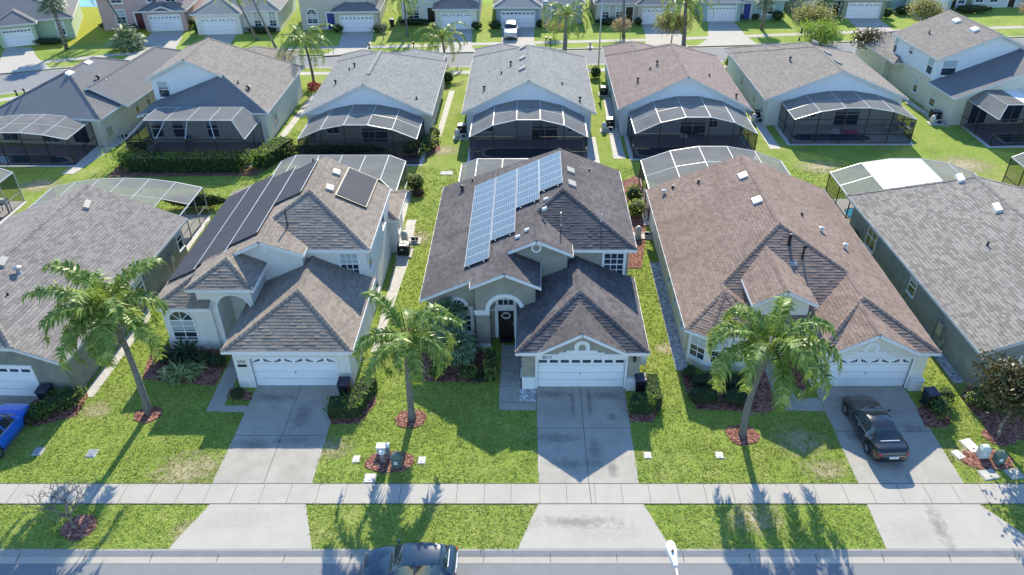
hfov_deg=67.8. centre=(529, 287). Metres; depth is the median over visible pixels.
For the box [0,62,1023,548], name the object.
lawn
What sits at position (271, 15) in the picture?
window
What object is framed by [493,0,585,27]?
house
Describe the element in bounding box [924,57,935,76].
window
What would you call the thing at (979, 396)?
bush
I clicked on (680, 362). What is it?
gravel strip
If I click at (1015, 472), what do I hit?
utility cover
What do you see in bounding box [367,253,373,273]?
window
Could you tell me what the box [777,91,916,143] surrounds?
pool enclosure
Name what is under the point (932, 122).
pool pump
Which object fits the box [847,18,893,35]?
driveway
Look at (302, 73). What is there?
pavement
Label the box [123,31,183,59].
driveway
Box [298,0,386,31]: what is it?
house
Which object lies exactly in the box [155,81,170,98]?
window
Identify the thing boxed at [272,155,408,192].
pool enclosure
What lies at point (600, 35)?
street lamp
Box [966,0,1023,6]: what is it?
house
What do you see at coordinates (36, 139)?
pool enclosure
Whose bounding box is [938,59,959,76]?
window
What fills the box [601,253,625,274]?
window
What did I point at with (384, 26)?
bare tree
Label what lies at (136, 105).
window
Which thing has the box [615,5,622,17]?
window
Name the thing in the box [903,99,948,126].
edging strip
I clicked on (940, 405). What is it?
bush
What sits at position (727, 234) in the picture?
house
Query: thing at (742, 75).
window
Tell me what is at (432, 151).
mulch bed
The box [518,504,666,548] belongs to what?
driveway apron
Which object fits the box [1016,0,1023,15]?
tree
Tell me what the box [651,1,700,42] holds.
tree
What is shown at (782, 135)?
patio
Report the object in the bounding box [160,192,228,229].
hedge
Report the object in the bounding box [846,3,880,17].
garage door
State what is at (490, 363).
hedge
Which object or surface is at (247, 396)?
mulch bed
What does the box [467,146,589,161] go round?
patio
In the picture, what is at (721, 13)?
garage door
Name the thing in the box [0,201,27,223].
patio
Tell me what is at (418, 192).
bush
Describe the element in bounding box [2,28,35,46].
garage door
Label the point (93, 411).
worn patch
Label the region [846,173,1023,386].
house
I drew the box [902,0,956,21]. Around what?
tree
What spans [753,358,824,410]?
front walk
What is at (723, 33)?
driveway
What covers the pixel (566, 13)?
palm tree
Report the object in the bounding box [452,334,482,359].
bush
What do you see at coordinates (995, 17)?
lawn
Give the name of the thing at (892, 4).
house
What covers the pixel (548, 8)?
front door
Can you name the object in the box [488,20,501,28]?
bush
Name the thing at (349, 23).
garage door
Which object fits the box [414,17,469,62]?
palm tree
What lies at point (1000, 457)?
utility box
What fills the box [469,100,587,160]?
pool enclosure
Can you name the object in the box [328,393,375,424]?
mulch bed
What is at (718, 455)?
utility cover
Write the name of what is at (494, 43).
pavement
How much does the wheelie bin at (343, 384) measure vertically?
1.094 m
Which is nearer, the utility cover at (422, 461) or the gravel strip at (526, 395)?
the utility cover at (422, 461)
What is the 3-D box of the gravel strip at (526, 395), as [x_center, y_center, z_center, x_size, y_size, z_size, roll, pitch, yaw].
[-0.130,5.000,44.380,0.940,0.040,4.900,0,34,0]
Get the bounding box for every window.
[54,19,67,36]
[110,0,122,3]
[114,9,128,24]
[133,277,147,304]
[134,102,140,115]
[145,94,150,106]
[146,0,157,3]
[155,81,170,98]
[167,312,202,345]
[175,231,185,252]
[252,12,262,26]
[267,12,277,27]
[272,107,279,127]
[306,9,318,24]
[337,253,361,273]
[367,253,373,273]
[374,269,379,292]
[381,214,385,231]
[396,223,400,235]
[406,5,419,18]
[442,306,475,334]
[451,297,467,309]
[495,298,515,308]
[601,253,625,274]
[602,5,609,17]
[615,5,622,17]
[679,320,682,331]
[688,334,707,362]
[708,340,729,362]
[729,340,746,362]
[739,73,743,86]
[752,89,756,104]
[760,99,764,114]
[761,2,775,14]
[804,0,813,10]
[863,225,877,254]
[892,38,899,53]
[905,275,917,298]
[907,46,913,55]
[911,76,920,93]
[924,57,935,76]
[927,89,937,108]
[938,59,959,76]
[957,0,965,4]
[974,0,983,3]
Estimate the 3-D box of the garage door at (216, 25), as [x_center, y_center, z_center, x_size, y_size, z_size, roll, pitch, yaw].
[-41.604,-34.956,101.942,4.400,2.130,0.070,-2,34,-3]
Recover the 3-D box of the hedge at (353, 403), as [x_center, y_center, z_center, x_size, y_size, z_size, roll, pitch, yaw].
[-9.881,5.918,42.106,2.434,1.108,3.463,6,34,9]
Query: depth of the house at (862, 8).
108.86 m
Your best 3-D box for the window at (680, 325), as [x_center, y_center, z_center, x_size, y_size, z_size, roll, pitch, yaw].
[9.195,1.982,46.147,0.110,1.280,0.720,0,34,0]
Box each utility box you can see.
[376,443,385,453]
[379,450,385,462]
[385,442,390,458]
[390,451,402,467]
[975,444,991,458]
[991,450,1007,463]
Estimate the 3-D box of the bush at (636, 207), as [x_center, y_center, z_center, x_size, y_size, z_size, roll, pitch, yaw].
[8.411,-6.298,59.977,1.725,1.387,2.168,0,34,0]
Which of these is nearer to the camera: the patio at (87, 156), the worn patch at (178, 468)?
the worn patch at (178, 468)
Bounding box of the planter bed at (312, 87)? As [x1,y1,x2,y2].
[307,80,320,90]
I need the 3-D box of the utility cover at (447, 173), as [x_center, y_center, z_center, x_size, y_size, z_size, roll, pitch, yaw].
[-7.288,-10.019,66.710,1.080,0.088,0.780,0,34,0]
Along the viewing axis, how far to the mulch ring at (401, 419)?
41.14 m
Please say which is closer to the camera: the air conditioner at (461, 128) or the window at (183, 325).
the window at (183, 325)
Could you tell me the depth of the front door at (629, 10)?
106.41 m
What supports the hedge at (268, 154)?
on the lawn at (940, 142)
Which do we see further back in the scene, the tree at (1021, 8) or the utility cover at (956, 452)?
the tree at (1021, 8)
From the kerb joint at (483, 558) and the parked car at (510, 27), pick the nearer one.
the kerb joint at (483, 558)
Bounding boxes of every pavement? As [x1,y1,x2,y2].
[0,65,726,101]
[0,484,1023,502]
[42,26,1023,62]
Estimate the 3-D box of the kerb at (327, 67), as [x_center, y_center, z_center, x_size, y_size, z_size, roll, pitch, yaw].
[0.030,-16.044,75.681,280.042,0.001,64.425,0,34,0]
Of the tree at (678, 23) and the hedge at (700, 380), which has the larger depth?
the tree at (678, 23)
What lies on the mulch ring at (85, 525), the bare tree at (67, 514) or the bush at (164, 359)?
the bare tree at (67, 514)
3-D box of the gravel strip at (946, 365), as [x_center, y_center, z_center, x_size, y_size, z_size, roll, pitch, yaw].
[24.450,1.905,48.987,0.700,0.040,12.828,-1,34,-1]
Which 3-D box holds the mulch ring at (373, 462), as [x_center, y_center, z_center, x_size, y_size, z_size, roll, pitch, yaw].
[-7.123,8.849,38.628,2.518,0.050,1.554,0,34,0]
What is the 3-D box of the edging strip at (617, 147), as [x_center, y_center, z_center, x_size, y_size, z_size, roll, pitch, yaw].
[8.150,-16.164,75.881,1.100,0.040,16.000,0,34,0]
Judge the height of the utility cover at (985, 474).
0.088 m
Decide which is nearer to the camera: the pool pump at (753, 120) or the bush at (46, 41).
the pool pump at (753, 120)
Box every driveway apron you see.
[168,504,311,548]
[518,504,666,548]
[867,504,1023,548]
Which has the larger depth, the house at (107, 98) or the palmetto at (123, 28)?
the palmetto at (123, 28)
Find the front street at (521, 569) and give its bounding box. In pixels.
[0,564,1023,574]
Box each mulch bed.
[29,387,87,426]
[107,154,290,176]
[142,345,224,385]
[226,387,251,399]
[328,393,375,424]
[418,339,496,382]
[424,139,440,158]
[622,174,645,268]
[629,392,662,421]
[680,371,778,412]
[786,359,806,394]
[917,403,953,426]
[960,387,1023,440]
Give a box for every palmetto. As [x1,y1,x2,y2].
[106,21,146,53]
[430,297,468,337]
[435,325,477,368]
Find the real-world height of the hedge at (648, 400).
1.202 m
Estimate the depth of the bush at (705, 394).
41.90 m
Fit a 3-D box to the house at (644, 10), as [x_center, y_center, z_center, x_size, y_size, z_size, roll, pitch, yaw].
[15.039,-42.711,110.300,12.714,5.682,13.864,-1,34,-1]
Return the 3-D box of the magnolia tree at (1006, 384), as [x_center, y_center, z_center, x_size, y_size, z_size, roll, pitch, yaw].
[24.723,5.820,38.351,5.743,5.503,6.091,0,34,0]
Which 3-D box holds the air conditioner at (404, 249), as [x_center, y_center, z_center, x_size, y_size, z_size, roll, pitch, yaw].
[-9.135,-2.830,55.207,1.200,0.922,1.200,0,34,0]
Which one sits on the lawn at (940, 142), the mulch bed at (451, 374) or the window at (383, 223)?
the mulch bed at (451, 374)
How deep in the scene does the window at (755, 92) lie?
78.50 m
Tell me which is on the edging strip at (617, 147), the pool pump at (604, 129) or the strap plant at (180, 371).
the pool pump at (604, 129)
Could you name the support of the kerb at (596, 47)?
on the lawn at (995, 17)
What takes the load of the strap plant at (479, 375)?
on the mulch bed at (451, 374)
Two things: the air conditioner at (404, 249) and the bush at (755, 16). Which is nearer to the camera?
the air conditioner at (404, 249)
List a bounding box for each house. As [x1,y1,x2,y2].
[0,0,82,47]
[0,46,180,145]
[0,184,187,395]
[96,0,205,31]
[136,38,303,141]
[148,156,406,387]
[189,0,296,34]
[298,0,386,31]
[301,44,447,135]
[401,0,482,28]
[419,148,650,390]
[461,43,595,139]
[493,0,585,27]
[589,0,683,24]
[602,41,751,135]
[646,154,941,390]
[692,0,788,21]
[725,28,908,125]
[784,0,886,18]
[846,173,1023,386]
[854,9,1023,124]
[886,0,966,11]
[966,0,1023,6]
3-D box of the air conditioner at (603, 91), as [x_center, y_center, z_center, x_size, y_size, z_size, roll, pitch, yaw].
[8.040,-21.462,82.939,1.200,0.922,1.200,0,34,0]
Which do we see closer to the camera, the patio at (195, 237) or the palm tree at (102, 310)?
the palm tree at (102, 310)
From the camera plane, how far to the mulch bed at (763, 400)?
42.34 m
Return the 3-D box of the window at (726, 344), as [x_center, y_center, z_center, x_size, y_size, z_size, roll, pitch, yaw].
[10.850,3.623,43.606,1.010,1.810,0.050,0,34,0]
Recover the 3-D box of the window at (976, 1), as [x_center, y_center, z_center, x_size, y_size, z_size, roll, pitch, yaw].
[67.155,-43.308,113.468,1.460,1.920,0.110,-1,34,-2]
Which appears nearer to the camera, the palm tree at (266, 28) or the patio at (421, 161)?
the patio at (421, 161)
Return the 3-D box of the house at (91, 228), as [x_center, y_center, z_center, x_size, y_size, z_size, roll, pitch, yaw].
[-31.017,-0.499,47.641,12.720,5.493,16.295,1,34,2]
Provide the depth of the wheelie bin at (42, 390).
41.72 m
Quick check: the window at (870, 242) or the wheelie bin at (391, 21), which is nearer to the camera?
the window at (870, 242)
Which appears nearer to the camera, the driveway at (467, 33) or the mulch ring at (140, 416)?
the mulch ring at (140, 416)
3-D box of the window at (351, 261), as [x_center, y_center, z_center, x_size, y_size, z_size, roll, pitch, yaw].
[-11.100,-1.402,46.880,1.430,1.840,0.110,0,34,0]
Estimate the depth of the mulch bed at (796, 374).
44.02 m
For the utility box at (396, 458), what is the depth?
38.04 m
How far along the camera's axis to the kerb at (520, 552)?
34.16 m
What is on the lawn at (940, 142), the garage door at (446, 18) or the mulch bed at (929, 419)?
the mulch bed at (929, 419)
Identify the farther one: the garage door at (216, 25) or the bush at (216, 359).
the garage door at (216, 25)
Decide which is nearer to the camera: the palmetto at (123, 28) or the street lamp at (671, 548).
the street lamp at (671, 548)
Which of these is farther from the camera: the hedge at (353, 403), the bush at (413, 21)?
the bush at (413, 21)
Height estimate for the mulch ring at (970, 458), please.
0.050 m
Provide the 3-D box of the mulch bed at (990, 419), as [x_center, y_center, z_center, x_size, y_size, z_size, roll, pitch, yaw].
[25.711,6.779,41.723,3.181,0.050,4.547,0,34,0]
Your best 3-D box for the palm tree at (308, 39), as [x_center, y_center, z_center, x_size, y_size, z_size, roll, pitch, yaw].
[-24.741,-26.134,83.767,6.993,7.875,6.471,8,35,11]
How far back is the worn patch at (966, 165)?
68.20 m
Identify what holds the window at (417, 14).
in the house at (449, 12)
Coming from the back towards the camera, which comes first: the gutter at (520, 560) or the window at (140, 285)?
the window at (140, 285)
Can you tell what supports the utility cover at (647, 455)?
on the lawn at (940, 142)
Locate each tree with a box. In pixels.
[21,254,170,414]
[21,478,93,529]
[35,0,68,49]
[91,0,127,30]
[214,0,258,40]
[227,0,276,47]
[268,13,335,82]
[351,288,466,421]
[373,20,387,39]
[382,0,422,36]
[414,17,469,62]
[540,0,593,50]
[542,19,561,34]
[607,13,635,38]
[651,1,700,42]
[661,0,720,45]
[705,290,842,437]
[755,0,775,29]
[785,0,844,37]
[795,11,848,47]
[812,0,838,20]
[845,20,891,54]
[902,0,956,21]
[962,342,1023,436]
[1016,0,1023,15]
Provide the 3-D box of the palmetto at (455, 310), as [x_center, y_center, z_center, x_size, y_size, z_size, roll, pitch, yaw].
[-4.883,2.259,45.389,2.849,3.532,2.613,0,34,0]
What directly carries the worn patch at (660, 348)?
on the lawn at (940, 142)
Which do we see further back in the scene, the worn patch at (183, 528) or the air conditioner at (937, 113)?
the air conditioner at (937, 113)
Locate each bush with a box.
[32,37,66,44]
[126,23,138,31]
[149,344,172,364]
[189,19,195,28]
[191,24,197,32]
[195,349,215,362]
[207,353,227,366]
[230,386,245,399]
[245,25,279,33]
[281,141,297,157]
[332,24,342,32]
[370,23,388,31]
[397,17,432,24]
[407,173,425,190]
[411,188,424,196]
[426,363,447,377]
[444,70,453,83]
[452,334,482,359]
[458,363,477,378]
[471,20,481,28]
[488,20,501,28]
[536,20,542,26]
[588,65,600,78]
[595,16,627,25]
[625,183,643,201]
[627,198,646,216]
[633,17,641,25]
[681,365,696,377]
[684,384,753,408]
[751,14,759,19]
[770,10,784,20]
[883,8,893,17]
[894,5,912,14]
[927,384,958,420]
[952,4,993,13]
[965,383,1002,411]
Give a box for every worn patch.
[21,180,61,191]
[82,402,109,418]
[148,451,218,482]
[171,521,193,538]
[320,438,347,457]
[413,231,430,242]
[437,146,455,154]
[656,343,671,353]
[733,504,781,531]
[775,430,820,454]
[792,161,838,173]
[807,461,844,480]
[940,156,989,172]
[950,446,966,464]
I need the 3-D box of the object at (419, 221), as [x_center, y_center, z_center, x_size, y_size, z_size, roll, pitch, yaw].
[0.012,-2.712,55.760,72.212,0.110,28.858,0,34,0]
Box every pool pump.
[115,130,128,139]
[399,230,421,243]
[453,129,468,139]
[600,122,616,132]
[634,226,652,239]
[750,113,761,123]
[926,115,945,125]
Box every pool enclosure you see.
[0,114,97,164]
[0,168,24,220]
[27,178,209,245]
[125,107,264,164]
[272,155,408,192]
[297,104,424,163]
[458,159,524,181]
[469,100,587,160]
[627,96,757,158]
[638,146,789,220]
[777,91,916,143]
[825,158,976,222]
[960,89,1023,145]
[1002,153,1023,187]
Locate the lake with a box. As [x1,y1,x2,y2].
[79,0,96,6]
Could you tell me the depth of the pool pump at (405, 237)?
56.66 m
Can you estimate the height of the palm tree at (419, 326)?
8.281 m
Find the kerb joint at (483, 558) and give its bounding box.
[15,553,1018,562]
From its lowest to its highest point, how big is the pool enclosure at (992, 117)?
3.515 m
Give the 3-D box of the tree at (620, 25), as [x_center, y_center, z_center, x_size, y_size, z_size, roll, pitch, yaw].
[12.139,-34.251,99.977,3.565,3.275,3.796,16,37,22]
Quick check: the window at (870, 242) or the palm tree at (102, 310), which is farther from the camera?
the window at (870, 242)
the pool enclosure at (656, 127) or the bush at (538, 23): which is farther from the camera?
the bush at (538, 23)
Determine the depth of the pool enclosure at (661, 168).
61.17 m
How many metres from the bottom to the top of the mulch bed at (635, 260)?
0.050 m
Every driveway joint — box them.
[263,387,300,483]
[580,391,591,503]
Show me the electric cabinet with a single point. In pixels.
(643, 360)
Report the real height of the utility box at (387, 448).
1.050 m
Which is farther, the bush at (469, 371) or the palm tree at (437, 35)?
the palm tree at (437, 35)
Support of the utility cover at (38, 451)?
on the lawn at (940, 142)
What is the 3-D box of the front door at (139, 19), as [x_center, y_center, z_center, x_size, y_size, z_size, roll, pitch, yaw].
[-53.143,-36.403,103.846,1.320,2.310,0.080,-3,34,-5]
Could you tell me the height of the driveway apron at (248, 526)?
0.050 m
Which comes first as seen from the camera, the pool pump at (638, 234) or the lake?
the pool pump at (638, 234)
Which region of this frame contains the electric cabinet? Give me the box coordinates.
[640,356,646,364]
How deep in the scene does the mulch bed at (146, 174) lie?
66.61 m
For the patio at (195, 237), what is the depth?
57.80 m
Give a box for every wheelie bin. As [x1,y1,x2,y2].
[34,383,53,399]
[336,376,351,395]
[389,18,394,26]
[634,372,647,391]
[919,386,941,406]
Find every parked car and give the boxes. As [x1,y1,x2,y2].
[0,403,31,458]
[361,539,458,574]
[502,20,518,38]
[842,393,909,461]
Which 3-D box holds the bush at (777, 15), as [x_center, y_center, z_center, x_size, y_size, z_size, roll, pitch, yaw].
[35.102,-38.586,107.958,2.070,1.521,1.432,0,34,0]
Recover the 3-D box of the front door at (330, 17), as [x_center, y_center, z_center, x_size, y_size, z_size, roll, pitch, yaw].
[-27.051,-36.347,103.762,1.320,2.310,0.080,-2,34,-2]
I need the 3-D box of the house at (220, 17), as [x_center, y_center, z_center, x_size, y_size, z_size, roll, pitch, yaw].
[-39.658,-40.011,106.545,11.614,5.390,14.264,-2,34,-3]
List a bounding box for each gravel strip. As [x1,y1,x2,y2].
[519,356,535,401]
[649,262,686,370]
[934,354,962,382]
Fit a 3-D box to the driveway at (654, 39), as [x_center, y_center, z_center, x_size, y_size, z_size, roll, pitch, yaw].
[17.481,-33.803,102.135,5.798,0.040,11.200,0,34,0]
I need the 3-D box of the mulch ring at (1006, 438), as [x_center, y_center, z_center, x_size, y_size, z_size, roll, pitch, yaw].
[24.651,7.849,40.117,1.607,0.050,1.411,0,34,0]
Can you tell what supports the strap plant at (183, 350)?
on the mulch bed at (209, 377)
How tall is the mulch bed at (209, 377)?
0.050 m
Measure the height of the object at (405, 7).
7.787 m
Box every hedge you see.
[25,384,88,423]
[98,130,300,174]
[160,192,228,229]
[258,125,441,155]
[322,369,379,419]
[483,345,497,382]
[628,369,665,415]
[690,371,753,389]
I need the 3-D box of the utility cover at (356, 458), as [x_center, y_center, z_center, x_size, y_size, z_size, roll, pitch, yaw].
[-8.835,8.742,38.786,0.400,0.088,0.500,0,34,0]
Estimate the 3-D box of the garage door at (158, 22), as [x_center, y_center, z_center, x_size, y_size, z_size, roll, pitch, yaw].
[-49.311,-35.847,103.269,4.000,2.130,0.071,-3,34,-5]
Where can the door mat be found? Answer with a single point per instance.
(506, 340)
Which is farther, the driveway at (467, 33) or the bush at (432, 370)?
the driveway at (467, 33)
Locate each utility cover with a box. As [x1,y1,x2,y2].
[30,447,45,455]
[84,449,99,457]
[352,455,360,462]
[363,473,376,482]
[417,456,425,464]
[440,171,452,174]
[643,452,651,458]
[715,452,724,458]
[951,449,964,459]
[958,438,977,452]
[977,468,1000,480]
[1003,468,1023,479]
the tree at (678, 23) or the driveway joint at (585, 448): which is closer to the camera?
the driveway joint at (585, 448)
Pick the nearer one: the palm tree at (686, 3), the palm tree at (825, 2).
the palm tree at (686, 3)
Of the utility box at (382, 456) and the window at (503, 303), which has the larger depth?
the window at (503, 303)
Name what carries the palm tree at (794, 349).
on the mulch ring at (751, 437)
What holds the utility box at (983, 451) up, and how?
on the mulch ring at (970, 458)
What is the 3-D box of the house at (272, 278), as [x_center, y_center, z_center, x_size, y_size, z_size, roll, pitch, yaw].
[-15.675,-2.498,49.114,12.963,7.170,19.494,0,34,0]
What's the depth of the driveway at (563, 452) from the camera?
40.11 m
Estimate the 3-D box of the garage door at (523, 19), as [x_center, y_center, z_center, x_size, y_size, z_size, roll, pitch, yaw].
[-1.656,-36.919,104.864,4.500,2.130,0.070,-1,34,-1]
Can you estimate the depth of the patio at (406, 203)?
61.77 m
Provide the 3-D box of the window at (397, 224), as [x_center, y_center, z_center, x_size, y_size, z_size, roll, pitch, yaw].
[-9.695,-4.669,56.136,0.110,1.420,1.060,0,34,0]
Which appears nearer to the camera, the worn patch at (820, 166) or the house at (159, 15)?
the worn patch at (820, 166)
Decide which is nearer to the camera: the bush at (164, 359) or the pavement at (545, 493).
the pavement at (545, 493)
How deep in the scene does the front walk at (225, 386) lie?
42.83 m
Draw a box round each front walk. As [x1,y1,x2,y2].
[206,357,247,412]
[499,345,535,409]
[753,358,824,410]
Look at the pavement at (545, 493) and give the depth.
36.92 m
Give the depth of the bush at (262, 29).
102.48 m
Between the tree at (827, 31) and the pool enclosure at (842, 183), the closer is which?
the pool enclosure at (842, 183)
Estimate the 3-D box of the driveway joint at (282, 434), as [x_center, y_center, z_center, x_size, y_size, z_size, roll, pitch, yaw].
[-13.075,7.601,40.466,4.248,0.001,5.970,22,40,29]
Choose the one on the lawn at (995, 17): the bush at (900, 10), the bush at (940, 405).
the bush at (900, 10)
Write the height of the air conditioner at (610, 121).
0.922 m
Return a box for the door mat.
[500,338,512,342]
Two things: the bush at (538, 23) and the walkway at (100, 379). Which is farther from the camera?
the bush at (538, 23)
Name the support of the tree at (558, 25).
on the lawn at (995, 17)
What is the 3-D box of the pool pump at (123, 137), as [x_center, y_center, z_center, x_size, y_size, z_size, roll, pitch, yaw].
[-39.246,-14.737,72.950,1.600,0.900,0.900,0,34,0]
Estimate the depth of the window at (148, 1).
102.67 m
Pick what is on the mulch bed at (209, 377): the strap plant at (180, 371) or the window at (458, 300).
the strap plant at (180, 371)
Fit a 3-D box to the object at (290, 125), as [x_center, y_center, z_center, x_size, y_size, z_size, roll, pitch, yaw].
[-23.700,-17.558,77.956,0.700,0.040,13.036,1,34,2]
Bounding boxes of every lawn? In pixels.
[0,0,1023,73]
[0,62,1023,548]
[25,7,195,49]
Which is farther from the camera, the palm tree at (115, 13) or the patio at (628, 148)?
the palm tree at (115, 13)
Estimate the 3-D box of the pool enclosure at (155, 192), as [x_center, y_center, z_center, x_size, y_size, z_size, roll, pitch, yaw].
[-31.200,-5.535,57.152,11.675,3.215,5.628,0,34,0]
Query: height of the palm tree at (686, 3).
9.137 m
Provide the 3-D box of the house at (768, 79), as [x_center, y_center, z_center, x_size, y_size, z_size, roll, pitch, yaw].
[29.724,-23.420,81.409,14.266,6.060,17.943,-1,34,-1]
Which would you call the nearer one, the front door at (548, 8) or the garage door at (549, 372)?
the garage door at (549, 372)
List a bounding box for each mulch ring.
[60,514,97,540]
[134,406,162,423]
[364,450,413,473]
[394,410,426,428]
[725,425,759,445]
[960,448,1013,469]
[981,427,1015,445]
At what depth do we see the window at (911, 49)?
81.72 m
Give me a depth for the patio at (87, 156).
67.95 m
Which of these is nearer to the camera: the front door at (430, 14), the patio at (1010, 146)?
the patio at (1010, 146)
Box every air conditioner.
[395,241,413,257]
[457,123,466,133]
[598,85,609,95]
[606,117,616,128]
[749,109,760,119]
[925,109,941,120]
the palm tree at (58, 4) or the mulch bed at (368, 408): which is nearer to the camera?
the mulch bed at (368, 408)
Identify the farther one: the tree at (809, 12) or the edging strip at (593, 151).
the tree at (809, 12)
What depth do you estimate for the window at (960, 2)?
113.23 m
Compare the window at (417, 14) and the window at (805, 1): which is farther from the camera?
the window at (805, 1)
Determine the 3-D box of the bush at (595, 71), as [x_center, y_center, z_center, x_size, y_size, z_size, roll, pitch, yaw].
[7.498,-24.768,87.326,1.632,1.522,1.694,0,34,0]
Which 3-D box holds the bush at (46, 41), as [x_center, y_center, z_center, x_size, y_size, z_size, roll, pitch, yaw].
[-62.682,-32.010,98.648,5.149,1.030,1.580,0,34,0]
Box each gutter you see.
[0,38,1023,74]
[0,557,1023,563]
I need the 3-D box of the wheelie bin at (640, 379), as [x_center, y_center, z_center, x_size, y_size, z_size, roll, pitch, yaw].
[6.200,5.384,42.819,0.665,1.094,0.762,0,34,0]
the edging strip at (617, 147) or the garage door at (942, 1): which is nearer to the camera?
the edging strip at (617, 147)
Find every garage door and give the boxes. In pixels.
[0,367,37,395]
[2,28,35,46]
[149,15,182,30]
[201,18,236,34]
[251,358,337,384]
[340,16,373,31]
[441,13,471,28]
[501,12,533,26]
[537,360,624,385]
[642,9,675,23]
[707,6,736,21]
[823,359,911,385]
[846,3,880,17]
[912,0,947,10]
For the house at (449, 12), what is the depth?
104.06 m
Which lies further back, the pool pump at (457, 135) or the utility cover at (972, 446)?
the pool pump at (457, 135)
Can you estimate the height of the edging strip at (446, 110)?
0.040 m
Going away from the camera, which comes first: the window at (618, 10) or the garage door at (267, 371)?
the garage door at (267, 371)
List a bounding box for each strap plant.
[151,358,211,387]
[165,337,203,365]
[467,366,486,383]
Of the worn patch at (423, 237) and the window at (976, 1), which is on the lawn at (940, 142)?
the worn patch at (423, 237)
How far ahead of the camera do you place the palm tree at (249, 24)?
98.55 m
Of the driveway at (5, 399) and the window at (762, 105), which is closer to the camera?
the driveway at (5, 399)
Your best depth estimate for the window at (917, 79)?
81.25 m
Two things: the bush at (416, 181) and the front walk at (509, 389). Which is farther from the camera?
the bush at (416, 181)
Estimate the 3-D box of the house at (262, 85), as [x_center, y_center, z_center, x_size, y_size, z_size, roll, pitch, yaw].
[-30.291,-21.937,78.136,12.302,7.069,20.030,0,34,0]
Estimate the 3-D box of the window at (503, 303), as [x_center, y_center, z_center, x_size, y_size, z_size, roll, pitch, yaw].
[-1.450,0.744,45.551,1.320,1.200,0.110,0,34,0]
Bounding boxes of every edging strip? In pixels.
[61,124,138,173]
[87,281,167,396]
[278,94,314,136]
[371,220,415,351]
[438,91,454,136]
[588,137,599,162]
[603,97,625,158]
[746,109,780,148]
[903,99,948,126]
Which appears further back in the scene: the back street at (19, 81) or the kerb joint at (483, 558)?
the back street at (19, 81)
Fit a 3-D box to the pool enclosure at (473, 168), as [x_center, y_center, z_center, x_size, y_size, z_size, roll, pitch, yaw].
[-0.150,-7.708,60.473,10.875,3.118,5.280,0,34,0]
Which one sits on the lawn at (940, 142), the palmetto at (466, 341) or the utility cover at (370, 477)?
the utility cover at (370, 477)
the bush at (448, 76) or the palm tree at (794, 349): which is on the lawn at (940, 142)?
the bush at (448, 76)
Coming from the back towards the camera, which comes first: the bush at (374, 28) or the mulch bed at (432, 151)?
the bush at (374, 28)
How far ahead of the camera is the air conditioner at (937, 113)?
76.76 m
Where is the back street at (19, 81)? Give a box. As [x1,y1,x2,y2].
[0,39,1023,92]
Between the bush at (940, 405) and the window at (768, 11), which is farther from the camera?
the window at (768, 11)
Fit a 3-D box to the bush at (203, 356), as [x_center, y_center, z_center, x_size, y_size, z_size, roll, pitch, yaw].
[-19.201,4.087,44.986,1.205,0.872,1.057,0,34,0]
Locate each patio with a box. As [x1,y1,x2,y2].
[0,146,100,166]
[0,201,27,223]
[186,215,211,250]
[402,190,412,222]
[407,150,426,165]
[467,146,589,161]
[624,136,642,159]
[639,200,648,224]
[773,125,913,144]
[960,125,1023,147]
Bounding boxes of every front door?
[133,12,146,28]
[325,12,335,28]
[426,7,435,23]
[495,306,515,337]
[541,6,549,22]
[625,6,634,22]
[742,2,752,18]
[831,0,841,15]
[950,0,957,8]
[1006,0,1016,6]
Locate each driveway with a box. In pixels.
[0,47,50,73]
[0,395,37,452]
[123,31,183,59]
[203,34,236,43]
[213,385,338,482]
[323,31,373,55]
[433,29,473,52]
[502,27,535,45]
[536,386,638,482]
[642,24,687,46]
[696,21,757,46]
[815,386,963,482]
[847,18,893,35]
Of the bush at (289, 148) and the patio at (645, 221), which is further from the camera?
the bush at (289, 148)
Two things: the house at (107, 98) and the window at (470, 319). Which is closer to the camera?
the window at (470, 319)
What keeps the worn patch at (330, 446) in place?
on the lawn at (940, 142)
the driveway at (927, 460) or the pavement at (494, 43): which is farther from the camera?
the pavement at (494, 43)
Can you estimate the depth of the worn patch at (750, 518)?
35.69 m
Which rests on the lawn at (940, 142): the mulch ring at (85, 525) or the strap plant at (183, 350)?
the mulch ring at (85, 525)
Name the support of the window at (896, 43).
in the house at (948, 63)
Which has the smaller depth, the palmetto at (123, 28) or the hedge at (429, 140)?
the hedge at (429, 140)
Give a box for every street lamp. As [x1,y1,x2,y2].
[598,0,601,65]
[622,0,624,36]
[665,541,677,574]
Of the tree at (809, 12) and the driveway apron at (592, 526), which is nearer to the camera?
the driveway apron at (592, 526)
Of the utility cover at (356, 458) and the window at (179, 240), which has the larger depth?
the window at (179, 240)
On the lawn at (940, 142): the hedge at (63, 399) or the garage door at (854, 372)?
the hedge at (63, 399)
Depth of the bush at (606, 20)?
105.85 m
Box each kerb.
[0,61,724,94]
[0,549,1023,556]
[51,36,1023,68]
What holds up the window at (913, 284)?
in the house at (948, 256)
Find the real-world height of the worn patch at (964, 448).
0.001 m
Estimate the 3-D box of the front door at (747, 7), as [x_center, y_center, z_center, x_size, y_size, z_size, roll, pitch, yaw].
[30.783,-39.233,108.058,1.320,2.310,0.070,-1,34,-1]
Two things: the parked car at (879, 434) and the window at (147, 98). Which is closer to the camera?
the parked car at (879, 434)

